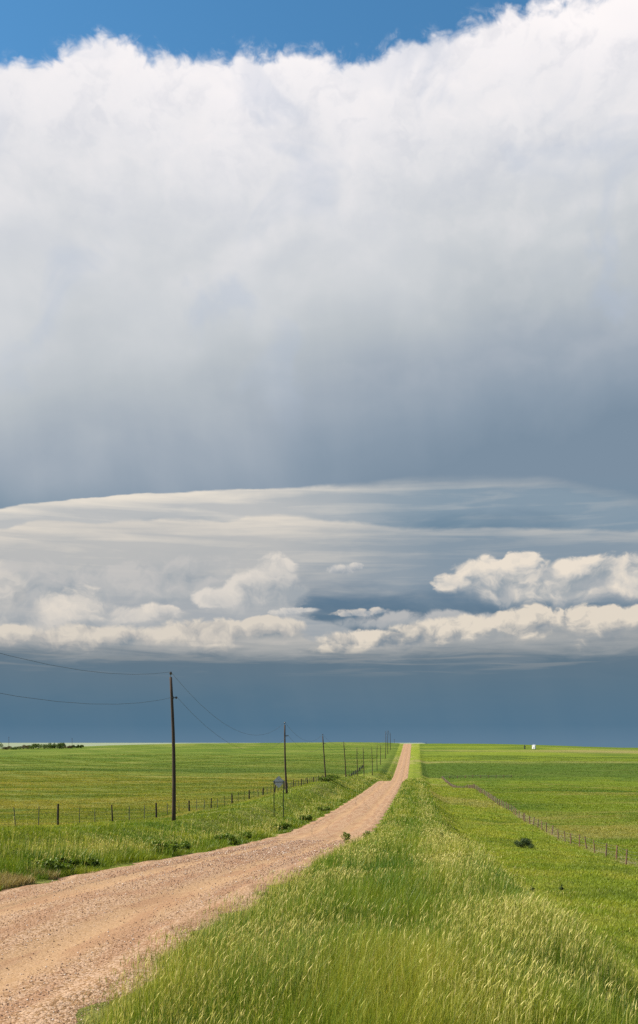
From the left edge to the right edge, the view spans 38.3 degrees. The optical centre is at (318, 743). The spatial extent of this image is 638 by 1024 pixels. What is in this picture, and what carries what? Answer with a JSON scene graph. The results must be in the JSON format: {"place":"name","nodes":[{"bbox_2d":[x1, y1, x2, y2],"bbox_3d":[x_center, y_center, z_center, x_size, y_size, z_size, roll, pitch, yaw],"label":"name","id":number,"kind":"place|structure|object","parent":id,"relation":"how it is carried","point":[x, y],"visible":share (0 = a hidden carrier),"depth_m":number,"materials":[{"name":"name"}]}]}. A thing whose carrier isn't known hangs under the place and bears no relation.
{"place":"outdoors","nodes":[
{"label":"outdoors","id":0,"kind":"place"},
{"bbox_2d":[0,744,411,1023],"bbox_3d":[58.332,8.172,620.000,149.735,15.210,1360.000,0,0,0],"label":"road","id":1,"kind":"structure","parent":0,"point":[361,813],"depth_m":17.97,"materials":[{"name":"beige gravel"}]},
{"bbox_2d":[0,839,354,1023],"bbox_3d":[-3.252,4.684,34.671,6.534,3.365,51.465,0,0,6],"label":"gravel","id":2,"kind":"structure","parent":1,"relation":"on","point":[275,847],"depth_m":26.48,"materials":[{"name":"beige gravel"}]},
{"bbox_2d":[0,742,637,1023],"bbox_3d":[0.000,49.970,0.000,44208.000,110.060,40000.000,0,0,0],"label":"ground","id":3,"kind":"structure","parent":0,"point":[388,765],"depth_m":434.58,"materials":[{"name":"green plant"}]},
{"bbox_2d":[0,866,59,889],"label":"dry grass","id":4,"kind":"structure","parent":3,"relation":"on","point":[18,880],"depth_m":24.48,"materials":[{"name":"beige plant"}]},
{"bbox_2d":[37,744,50,748],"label":"tree","id":5,"kind":"object","parent":3,"relation":"on","point":[44,746],"visible":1,"depth_m":735.35,"materials":[{"name":"green plant"}]},
{"bbox_2d":[19,857,73,872],"bbox_3d":[-8.184,3.718,27.458,1.672,0.631,1.265,0,0,0],"label":"weed clump","id":6,"kind":"object","parent":3,"relation":"on","point":[60,865],"visible":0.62,"depth_m":27.32,"materials":[{"name":"green plant"}]},
{"bbox_2d":[55,743,64,748],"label":"tree","id":7,"kind":"object","parent":3,"relation":"on","point":[58,745],"visible":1,"depth_m":731.10,"materials":[{"name":"green plant"}]},
{"bbox_2d":[54,855,80,870],"bbox_3d":[-8.126,3.816,28.790,1.281,0.625,0.872,0,0,0],"label":"weed clump","id":8,"kind":"object","parent":3,"relation":"on","point":[74,862],"visible":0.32,"depth_m":28.88,"materials":[{"name":"green plant"}]},
{"bbox_2d":[80,855,100,866],"bbox_3d":[-7.798,4.053,31.178,0.762,0.515,0.652,0,0,0],"label":"weed clump","id":9,"kind":"object","parent":3,"relation":"on","point":[92,861],"visible":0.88,"depth_m":31.03,"materials":[{"name":"green plant"}]},
{"bbox_2d":[147,840,179,853],"bbox_3d":[-6.820,4.661,40.439,1.436,0.742,0.962,0,0,0],"label":"weed clump","id":10,"kind":"object","parent":3,"relation":"on","point":[173,847],"visible":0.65,"depth_m":40.31,"materials":[{"name":"green plant"}]},
{"bbox_2d":[169,672,176,820],"bbox_3d":[-10.064,0.457,63.600,0.566,10.796,0.290,0,0,0],"label":"utility pole","id":11,"kind":"object","parent":3,"relation":"on","point":[173,762],"visible":0.99,"depth_m":63.51,"materials":[{"name":"brown wood"}]},
{"bbox_2d":[169,840,191,849],"bbox_3d":[-6.517,4.892,43.081,1.284,0.694,0.972,0,0,0],"label":"weed clump","id":12,"kind":"object","parent":3,"relation":"on","point":[186,844],"visible":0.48,"depth_m":42.87,"materials":[{"name":"green plant"}]},
{"bbox_2d":[0,765,362,825],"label":"wire fence","id":13,"kind":"object","parent":3,"relation":"on","point":[353,773],"visible":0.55,"depth_m":109.26,"materials":[{"name":"brown wood"}]},
{"bbox_2d":[0,771,392,889],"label":"verge grass","id":14,"kind":"structure","parent":3,"relation":"on","point":[131,855],"depth_m":52.17,"materials":[{"name":"green plant"}]},
{"bbox_2d":[214,833,239,843],"bbox_3d":[-5.438,5.639,54.056,1.493,0.783,1.192,0,0,33],"label":"weed clump","id":15,"kind":"object","parent":3,"relation":"on","point":[230,836],"visible":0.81,"depth_m":53.82,"materials":[{"name":"green plant"}]},
{"bbox_2d":[239,831,251,838],"bbox_3d":[-4.840,6.099,59.999,0.977,0.712,0.971,0,0,0],"label":"weed clump","id":16,"kind":"object","parent":3,"relation":"on","point":[248,834],"visible":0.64,"depth_m":59.78,"materials":[{"name":"green plant"}]},
{"bbox_2d":[273,776,284,817],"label":"road sign","id":17,"kind":"object","parent":3,"relation":"on","point":[278,781],"visible":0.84,"depth_m":90.00,"materials":[{"name":"metal"}]},
{"bbox_2d":[272,822,291,829],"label":"weed clump","id":18,"kind":"object","parent":3,"relation":"on","point":[285,825],"visible":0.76,"depth_m":75.90,"materials":[{"name":"green plant"}]},
{"bbox_2d":[284,722,287,793],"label":"utility pole","id":19,"kind":"object","parent":3,"relation":"on","point":[286,788],"visible":0.95,"depth_m":120.91,"materials":[{"name":"brown wood"}]},
{"bbox_2d":[299,815,312,820],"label":"weed clump","id":20,"kind":"object","parent":3,"relation":"on","point":[308,817],"visible":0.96,"depth_m":91.65,"materials":[{"name":"green plant"}]},
{"bbox_2d":[322,734,325,776],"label":"utility pole","id":21,"kind":"object","parent":3,"relation":"on","point":[324,757],"visible":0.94,"depth_m":175.91,"materials":[{"name":"brown wood"}]},
{"bbox_2d":[1,693,382,754],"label":"power line","id":22,"kind":"object","parent":21,"relation":"attached to","point":[186,707],"visible":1,"depth_m":66.47,"materials":[{"name":"metal"}]},
{"bbox_2d":[317,807,330,810],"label":"weed clump","id":23,"kind":"object","parent":3,"relation":"on","point":[326,808],"visible":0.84,"depth_m":109.96,"materials":[{"name":"green plant"}]},
{"bbox_2d":[318,776,330,781],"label":"bush","id":24,"kind":"object","parent":3,"relation":"on","point":[325,779],"visible":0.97,"depth_m":171.64,"materials":[{"name":"green plant"}]},
{"bbox_2d":[323,774,340,780],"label":"bush","id":25,"kind":"object","parent":3,"relation":"on","point":[333,776],"visible":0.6,"depth_m":177.88,"materials":[{"name":"green plant"}]},
{"bbox_2d":[343,743,345,776],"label":"utility pole","id":26,"kind":"object","parent":3,"relation":"on","point":[345,760],"visible":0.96,"depth_m":225.90,"materials":[{"name":"brown wood"}]},
{"bbox_2d":[340,832,350,842],"bbox_3d":[1.666,5.717,55.035,0.691,0.848,0.505,0,0,39],"label":"weed plant","id":27,"kind":"object","parent":3,"relation":"on","point":[344,836],"visible":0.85,"depth_m":54.98,"materials":[{"name":"green plant"}]},
{"bbox_2d":[88,832,637,1023],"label":"tall grass","id":28,"kind":"structure","parent":3,"relation":"on","point":[339,1001],"depth_m":9.92,"materials":[{"name":"green plant"}]},
{"bbox_2d":[78,778,637,1023],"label":"seed heads","id":29,"kind":"object","parent":28,"relation":"part of","point":[437,856],"visible":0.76,"depth_m":10.69,"materials":[{"name":"green plant"}]},
{"bbox_2d":[351,778,498,863],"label":"tall grass","id":30,"kind":"structure","parent":3,"relation":"on","point":[410,805],"depth_m":91.28,"materials":[{"name":"green plant"}]},
{"bbox_2d":[514,838,533,847],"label":"sage bush","id":31,"kind":"object","parent":3,"relation":"on","point":[526,841],"visible":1,"depth_m":87.85,"materials":[{"name":"green plant"}]},
{"bbox_2d":[441,775,636,863],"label":"wire fence","id":32,"kind":"object","parent":3,"relation":"on","point":[479,789],"visible":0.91,"depth_m":151.06,"materials":[{"name":"brown wood"}]},
{"bbox_2d":[0,0,637,747],"label":"sky","id":33,"kind":"structure","parent":0,"point":[318,319],"materials":[{"name":"white"}]},
{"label":"utility pole","id":34,"kind":"object","parent":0,"visible":0},
{"bbox_2d":[1,653,388,747],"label":"power line","id":35,"kind":"object","parent":34,"relation":"attached to","point":[156,673],"visible":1,"depth_m":57.59,"materials":[{"name":"metal"}]}
]}

